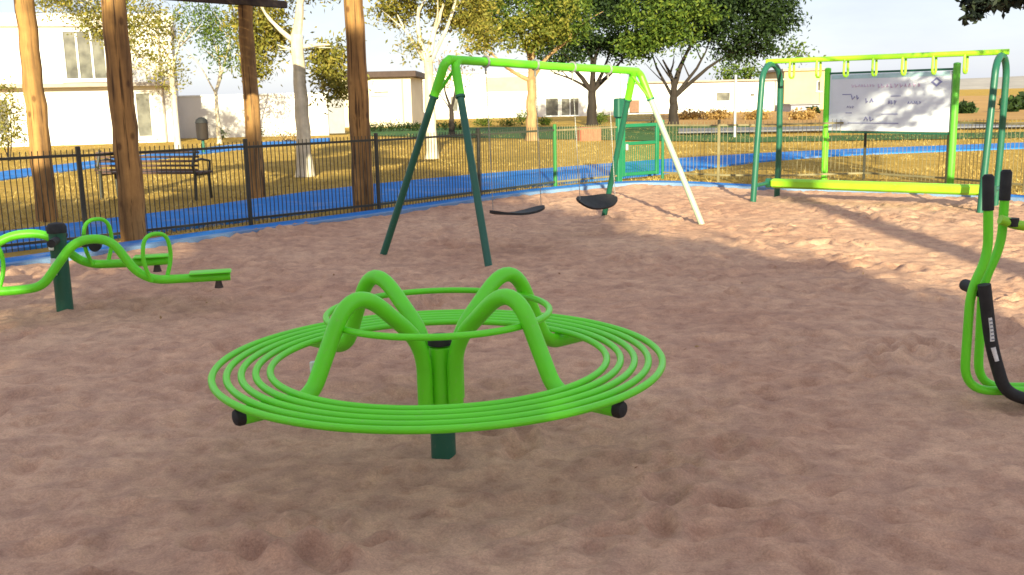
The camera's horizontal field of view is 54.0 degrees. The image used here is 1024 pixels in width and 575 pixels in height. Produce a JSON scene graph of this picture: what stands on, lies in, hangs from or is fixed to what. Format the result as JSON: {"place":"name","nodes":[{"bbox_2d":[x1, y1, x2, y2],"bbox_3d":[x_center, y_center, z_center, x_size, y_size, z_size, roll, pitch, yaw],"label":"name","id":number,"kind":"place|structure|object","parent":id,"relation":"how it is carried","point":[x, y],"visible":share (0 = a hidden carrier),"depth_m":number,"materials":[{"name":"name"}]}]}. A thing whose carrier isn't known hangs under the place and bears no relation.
{"place":"outdoors","nodes":[
{"label":"outdoors","id":0,"kind":"place"},
{"bbox_2d":[0,138,329,180],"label":"path","id":1,"kind":"structure","parent":0,"point":[24,171],"depth_m":26.87,"materials":[{"name":"blue rubber"}]},
{"bbox_2d":[0,184,1023,574],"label":"sand","id":2,"kind":"structure","parent":0,"point":[812,404],"depth_m":5.04,"materials":[{"name":"beige sand"}]},
{"bbox_2d":[0,217,231,311],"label":"seesaw","id":3,"kind":"object","parent":2,"relation":"on","point":[54,235],"visible":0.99,"depth_m":7.59,"materials":[{"name":"green paint"}]},
{"bbox_2d":[208,267,665,458],"bbox_3d":[-0.316,0.417,4.475,1.979,0.927,1.979,-1,11,0],"label":"merry go round","id":4,"kind":"object","parent":2,"relation":"on","point":[442,413],"visible":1,"depth_m":4.09,"materials":[{"name":"green paint"}]},
{"bbox_2d":[0,182,1023,266],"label":"kerb edge","id":5,"kind":"object","parent":2,"relation":"on","point":[197,239],"visible":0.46,"depth_m":13.77,"materials":[{"name":"concrete"}]},
{"bbox_2d":[0,181,1023,263],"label":"kerb strip","id":6,"kind":"object","parent":2,"relation":"on","point":[47,254],"visible":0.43,"depth_m":13.04,"materials":[{"name":"blue rubber"}]},
{"bbox_2d":[750,49,1009,212],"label":"monkey bars","id":7,"kind":"object","parent":2,"relation":"on","point":[777,182],"visible":0.94,"depth_m":13.49,"materials":[{"name":"green paint"}]},
{"bbox_2d":[0,88,1023,257],"bbox_3d":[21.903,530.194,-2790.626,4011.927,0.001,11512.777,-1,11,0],"label":"ground","id":8,"kind":"structure","parent":0,"point":[566,121],"depth_m":23.39,"materials":[{"name":"yellow plant"}]},
{"bbox_2d":[0,76,27,160],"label":"shrub","id":9,"kind":"object","parent":8,"relation":"on","point":[6,112],"visible":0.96,"depth_m":29.80,"materials":[{"name":"green plant"}]},
{"bbox_2d":[0,13,180,146],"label":"two storey house","id":10,"kind":"structure","parent":8,"relation":"on","point":[75,89],"depth_m":41.06,"materials":[{"name":"white paint"}]},
{"bbox_2d":[0,98,10,136],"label":"window","id":11,"kind":"structure","parent":10,"relation":"in","point":[2,99],"depth_m":40.51,"materials":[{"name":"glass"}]},
{"bbox_2d":[60,30,106,81],"bbox_3d":[-17.400,-9.430,40.908,1.853,2.083,0.260,-5,11,-17],"label":"window","id":12,"kind":"structure","parent":10,"relation":"in","point":[89,65],"depth_m":40.98,"materials":[{"name":"white glass"}]},
{"bbox_2d":[134,92,156,139],"bbox_3d":[-15.370,-7.174,41.960,0.866,1.975,0.260,-5,11,-17],"label":"window","id":13,"kind":"structure","parent":10,"relation":"in","point":[142,100],"depth_m":42.04,"materials":[{"name":"white glass"}]},
{"bbox_2d":[35,0,201,148],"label":"young gum tree","id":14,"kind":"object","parent":8,"relation":"on","point":[92,11],"visible":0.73,"depth_m":31.80,"materials":[{"name":"green plant"}]},
{"bbox_2d":[94,150,212,200],"bbox_3d":[-5.975,-1.878,16.780,1.978,0.861,0.542,2,11,16],"label":"park bench","id":15,"kind":"object","parent":8,"relation":"on","point":[98,169],"visible":0.63,"depth_m":16.53,"materials":[{"name":"black paint"}]},
{"bbox_2d":[14,0,373,241],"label":"pergola","id":16,"kind":"object","parent":8,"relation":"on","point":[131,193],"visible":0.82,"depth_m":13.61,"materials":[{"name":"brown wood"}]},
{"bbox_2d":[195,117,208,151],"bbox_3d":[-9.836,-4.814,31.928,0.400,1.190,0.400,-1,11,0],"label":"litter bin","id":17,"kind":"object","parent":8,"relation":"on","point":[202,134],"visible":0.93,"depth_m":31.76,"materials":[{"name":"grey metal"}]},
{"bbox_2d":[166,1,271,143],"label":"slender tree","id":18,"kind":"object","parent":8,"relation":"on","point":[207,29],"visible":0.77,"depth_m":38.75,"materials":[{"name":"green plant"}]},
{"bbox_2d":[214,128,230,139],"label":"shrub","id":19,"kind":"object","parent":8,"relation":"on","point":[222,132],"visible":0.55,"depth_m":43.54,"materials":[{"name":"green plant"}]},
{"bbox_2d":[177,92,344,137],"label":"garden wall","id":20,"kind":"structure","parent":8,"relation":"on","point":[277,110],"depth_m":46.29,"materials":[{"name":"white paint"}]},
{"bbox_2d":[268,128,295,141],"bbox_3d":[-8.776,-5.940,39.532,1.415,0.704,1.211,4,12,24],"label":"shrub","id":21,"kind":"object","parent":8,"relation":"on","point":[288,136],"visible":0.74,"depth_m":39.43,"materials":[{"name":"yellow plant"}]},
{"bbox_2d":[209,0,373,176],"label":"white gum tree","id":22,"kind":"object","parent":8,"relation":"on","point":[326,57],"visible":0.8,"depth_m":20.92,"materials":[{"name":"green plant"}]},
{"bbox_2d":[0,123,616,252],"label":"metal fence","id":23,"kind":"object","parent":8,"relation":"on","point":[78,155],"visible":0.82,"depth_m":13.21,"materials":[{"name":"black metal"}]},
{"bbox_2d":[342,71,424,126],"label":"flat roofed house","id":24,"kind":"structure","parent":8,"relation":"on","point":[395,95],"depth_m":59.00,"materials":[{"name":"beige paint"}]},
{"bbox_2d":[371,90,391,95],"bbox_3d":[-7.665,-11.409,58.885,1.200,0.312,0.260,-1,11,0],"label":"window","id":25,"kind":"structure","parent":24,"relation":"in","point":[377,92],"depth_m":58.92,"materials":[{"name":"white glass"}]},
{"bbox_2d":[363,0,509,158],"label":"forked white gum tree","id":26,"kind":"object","parent":8,"relation":"on","point":[449,10],"visible":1,"depth_m":26.05,"materials":[{"name":"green plant"}]},
{"bbox_2d":[471,116,494,126],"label":"shrub","id":27,"kind":"object","parent":8,"relation":"on","point":[482,122],"visible":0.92,"depth_m":55.21,"materials":[{"name":"green plant"}]},
{"bbox_2d":[496,115,522,126],"bbox_3d":[-0.205,-8.887,54.241,1.584,0.841,1.375,-1,11,0],"label":"shrub","id":28,"kind":"object","parent":8,"relation":"on","point":[508,123],"visible":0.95,"depth_m":54.10,"materials":[{"name":"green plant"}]},
{"bbox_2d":[510,109,526,124],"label":"shrub","id":29,"kind":"object","parent":8,"relation":"on","point":[521,117],"visible":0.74,"depth_m":56.41,"materials":[{"name":"green plant"}]},
{"bbox_2d":[422,70,626,118],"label":"long house","id":30,"kind":"structure","parent":8,"relation":"on","point":[507,90],"depth_m":76.61,"materials":[{"name":"white paint"}]},
{"bbox_2d":[450,96,458,112],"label":"window","id":31,"kind":"structure","parent":30,"relation":"in","point":[456,110],"depth_m":76.82,"materials":[{"name":"white glass"}]},
{"bbox_2d":[545,98,560,116],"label":"window","id":32,"kind":"structure","parent":30,"relation":"in","point":[551,104],"depth_m":76.88,"materials":[{"name":"grey glass"}]},
{"bbox_2d":[561,97,578,116],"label":"window","id":33,"kind":"structure","parent":30,"relation":"in","point":[567,104],"depth_m":76.90,"materials":[{"name":"grey glass"}]},
{"bbox_2d":[450,0,603,140],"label":"tan trunked tree","id":34,"kind":"object","parent":8,"relation":"on","point":[541,26],"visible":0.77,"depth_m":34.59,"materials":[{"name":"green plant"}]},
{"bbox_2d":[536,115,552,125],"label":"shrub","id":35,"kind":"object","parent":8,"relation":"on","point":[545,121],"visible":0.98,"depth_m":54.08,"materials":[{"name":"green plant"}]},
{"bbox_2d":[528,0,669,125],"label":"dark forked tree","id":36,"kind":"object","parent":8,"relation":"on","point":[593,86],"visible":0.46,"depth_m":51.17,"materials":[{"name":"green plant"}]},
{"bbox_2d":[597,112,609,124],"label":"shrub","id":37,"kind":"object","parent":8,"relation":"on","point":[600,119],"visible":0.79,"depth_m":53.13,"materials":[{"name":"green plant"}]},
{"bbox_2d":[613,98,658,181],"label":"playground gate","id":38,"kind":"structure","parent":8,"relation":"on","point":[618,105],"depth_m":18.20,"materials":[{"name":"green metal"}]},
{"bbox_2d":[661,119,1023,192],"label":"fence","id":39,"kind":"object","parent":8,"relation":"on","point":[863,172],"visible":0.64,"depth_m":17.30,"materials":[{"name":"metal"}]},
{"bbox_2d":[678,126,1022,132],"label":"road kerb","id":40,"kind":"structure","parent":8,"relation":"on","point":[816,129],"depth_m":37.49,"materials":[{"name":"concrete"}]},
{"bbox_2d":[821,62,960,183],"bbox_3d":[6.204,-2.598,16.663,0.120,2.130,2.460,-9,13,-37],"label":"notice board","id":41,"kind":"object","parent":8,"relation":"on","point":[912,101],"visible":0.96,"depth_m":16.45,"materials":[{"name":"paint"}]},
{"bbox_2d":[0,142,1023,252],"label":"path","id":42,"kind":"structure","parent":0,"point":[737,159],"depth_m":17.44,"materials":[{"name":"blue rubber"}]},
{"bbox_2d":[0,120,1023,235],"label":"dry grass","id":43,"kind":"structure","parent":0,"point":[168,233],"depth_m":20.20,"materials":[{"name":"yellow plant"}]},
{"bbox_2d":[0,0,1023,95],"label":"sky","id":44,"kind":"structure","parent":0,"point":[836,27],"materials":[{"name":"white"}]},
{"bbox_2d":[370,126,749,141],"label":"lawn","id":45,"kind":"structure","parent":0,"point":[631,133],"depth_m":41.09,"materials":[{"name":"plant"}]},
{"bbox_2d":[370,119,469,131],"bbox_3d":[-4.867,-7.946,49.608,5.632,0.847,1.238,-1,11,0],"label":"hedge","id":46,"kind":"object","parent":45,"relation":"on","point":[416,127],"visible":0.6,"depth_m":49.54,"materials":[{"name":"green plant"}]},
{"bbox_2d":[421,44,477,134],"bbox_3d":[-2.563,-8.332,42.547,2.563,3.868,2.364,-1,11,0],"label":"bare tree","id":47,"kind":"object","parent":45,"relation":"on","point":[451,118],"visible":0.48,"depth_m":42.64,"materials":[{"name":"green plant"}]},
{"bbox_2d":[577,127,600,140],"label":"brick block","id":48,"kind":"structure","parent":45,"relation":"on","point":[588,135],"depth_m":34.77,"materials":[{"name":"brick"}]},
{"bbox_2d":[626,112,655,130],"bbox_3d":[5.313,-7.030,42.641,1.500,0.861,0.542,-3,11,-8],"label":"park bench","id":49,"kind":"object","parent":45,"relation":"on","point":[650,119],"visible":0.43,"depth_m":42.45,"materials":[{"name":"beige wood"}]},
{"bbox_2d":[733,75,736,136],"bbox_3d":[7.712,-6.210,34.705,0.120,2.240,0.120,-1,11,0],"label":"sign pole","id":50,"kind":"object","parent":45,"relation":"on","point":[735,102],"visible":0.83,"depth_m":34.64,"materials":[{"name":"metal"}]},
{"bbox_2d":[660,95,1023,124],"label":"bare field","id":51,"kind":"structure","parent":0,"point":[981,103],"depth_m":56.89,"materials":[{"name":"brown soil"}]},
{"bbox_2d":[678,107,708,119],"bbox_3d":[10.502,-10.328,60.001,2.526,1.294,2.002,-1,11,0],"label":"shrub","id":52,"kind":"object","parent":51,"relation":"on","point":[690,114],"visible":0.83,"depth_m":59.65,"materials":[{"name":"brown plant"}]},
{"bbox_2d":[627,78,785,113],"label":"white house","id":53,"kind":"structure","parent":51,"relation":"on","point":[702,95],"depth_m":78.66,"materials":[{"name":"paint"}]},
{"bbox_2d":[629,99,639,113],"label":"door","id":54,"kind":"structure","parent":53,"relation":"in","point":[634,106],"depth_m":78.88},
{"bbox_2d":[714,92,731,102],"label":"window","id":55,"kind":"structure","parent":53,"relation":"in","point":[721,97],"depth_m":78.76,"materials":[{"name":"white glass"}]},
{"bbox_2d":[748,92,756,97],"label":"window","id":56,"kind":"structure","parent":53,"relation":"in","point":[752,95],"depth_m":78.72,"materials":[{"name":"white glass"}]},
{"bbox_2d":[603,0,812,123],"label":"broad dark tree","id":57,"kind":"object","parent":51,"relation":"on","point":[658,22],"visible":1,"depth_m":47.15,"materials":[{"name":"green plant"}]},
{"bbox_2d":[699,105,733,119],"bbox_3d":[11.902,-10.063,58.575,2.215,1.136,1.671,2,11,14],"label":"shrub","id":58,"kind":"object","parent":51,"relation":"on","point":[715,114],"visible":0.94,"depth_m":58.36,"materials":[{"name":"brown plant"}]},
{"bbox_2d":[739,109,771,119],"bbox_3d":[13.678,-9.672,56.680,2.169,1.021,1.815,-1,11,0],"label":"shrub","id":59,"kind":"object","parent":51,"relation":"on","point":[752,115],"visible":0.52,"depth_m":56.50,"materials":[{"name":"brown plant"}]},
{"bbox_2d":[705,35,825,79],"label":"tree","id":60,"kind":"object","parent":51,"relation":"on","point":[726,74],"visible":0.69,"depth_m":89.61,"materials":[{"name":"green plant"}]},
{"bbox_2d":[759,68,824,108],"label":"tan house","id":61,"kind":"structure","parent":51,"relation":"on","point":[805,85],"depth_m":82.50,"materials":[{"name":"beige paint"}]},
{"bbox_2d":[816,81,821,91],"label":"window","id":62,"kind":"structure","parent":61,"relation":"in","point":[818,82],"depth_m":82.55,"materials":[{"name":"white glass"}]},
{"bbox_2d":[783,103,821,111],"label":"grey shed","id":63,"kind":"structure","parent":51,"relation":"on","point":[788,107],"depth_m":74.91,"materials":[{"name":"metal"}]},
{"bbox_2d":[787,107,822,119],"bbox_3d":[15.878,-9.334,54.672,1.886,1.006,2.119,-1,11,0],"label":"shrub","id":64,"kind":"object","parent":51,"relation":"on","point":[794,114],"visible":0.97,"depth_m":54.49,"materials":[{"name":"brown plant"}]},
{"bbox_2d":[805,105,820,112],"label":"bush","id":65,"kind":"object","parent":51,"relation":"on","point":[817,109],"visible":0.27,"depth_m":68.18,"materials":[{"name":"green plant"}]},
{"bbox_2d":[958,99,978,113],"bbox_3d":[27.014,-10.681,59.761,1.393,1.190,1.267,-6,12,-25],"label":"bush","id":66,"kind":"object","parent":51,"relation":"on","point":[966,107],"visible":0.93,"depth_m":59.47,"materials":[{"name":"green plant"}]},
{"bbox_2d":[997,95,1022,111],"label":"bush","id":67,"kind":"object","parent":51,"relation":"on","point":[1014,104],"visible":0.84,"depth_m":60.52,"materials":[{"name":"green plant"}]},
{"bbox_2d":[1016,91,1023,109],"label":"bush","id":68,"kind":"object","parent":51,"relation":"on","point":[1021,93],"visible":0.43,"depth_m":65.66,"materials":[{"name":"green plant"}]},
{"bbox_2d":[678,122,1023,132],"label":"road","id":69,"kind":"structure","parent":0,"point":[753,128],"depth_m":41.43,"materials":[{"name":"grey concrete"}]},
{"bbox_2d":[750,132,1023,141],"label":"lawn strip","id":70,"kind":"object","parent":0,"point":[852,137],"visible":0.61,"depth_m":32.33,"materials":[{"name":"plant"}]},
{"bbox_2d":[960,76,1023,89],"bbox_3d":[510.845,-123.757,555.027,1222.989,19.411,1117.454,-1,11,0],"label":"hills","id":71,"kind":"structure","parent":0,"point":[984,83],"depth_m":702.05,"materials":[{"name":"beige"}]},
{"bbox_3d":[0.262,0.550,5.850,19.500,0.001,23.289,-1,11,0],"label":"sand bed","id":72,"kind":"object","parent":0,"visible":0},
{"bbox_2d":[380,55,704,266],"bbox_3d":[0.468,-1.434,10.925,1.585,2.097,3.930,8,14,40],"label":"swing set","id":73,"kind":"object","parent":72,"relation":"on","point":[455,62],"visible":0.99,"depth_m":9.98,"materials":[{"name":"paint"}]},
{"bbox_2d":[486,74,544,214],"bbox_3d":[0.047,-1.470,10.357,0.231,1.453,0.825,8,14,41],"label":"swing","id":74,"kind":"object","parent":73,"relation":"hanging from","point":[534,210],"visible":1,"depth_m":10.46,"materials":[{"name":"black rubber"}]},
{"bbox_2d":[572,78,617,209],"bbox_3d":[0.941,-1.622,11.354,0.204,1.479,0.722,8,14,41],"label":"swing","id":75,"kind":"object","parent":73,"relation":"hanging from","point":[599,201],"visible":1,"depth_m":11.49,"materials":[{"name":"black rubber"}]},
{"bbox_2d":[955,0,1023,25],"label":"overhanging tree","id":76,"kind":"object","parent":72,"relation":"on","point":[974,10],"visible":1,"depth_m":8.65,"materials":[{"name":"green plant"}]},
{"bbox_2d":[959,169,1023,404],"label":"exercise machine","id":77,"kind":"object","parent":72,"relation":"on","point":[978,285],"visible":1,"depth_m":4.83,"materials":[{"name":"paint"}]}
]}

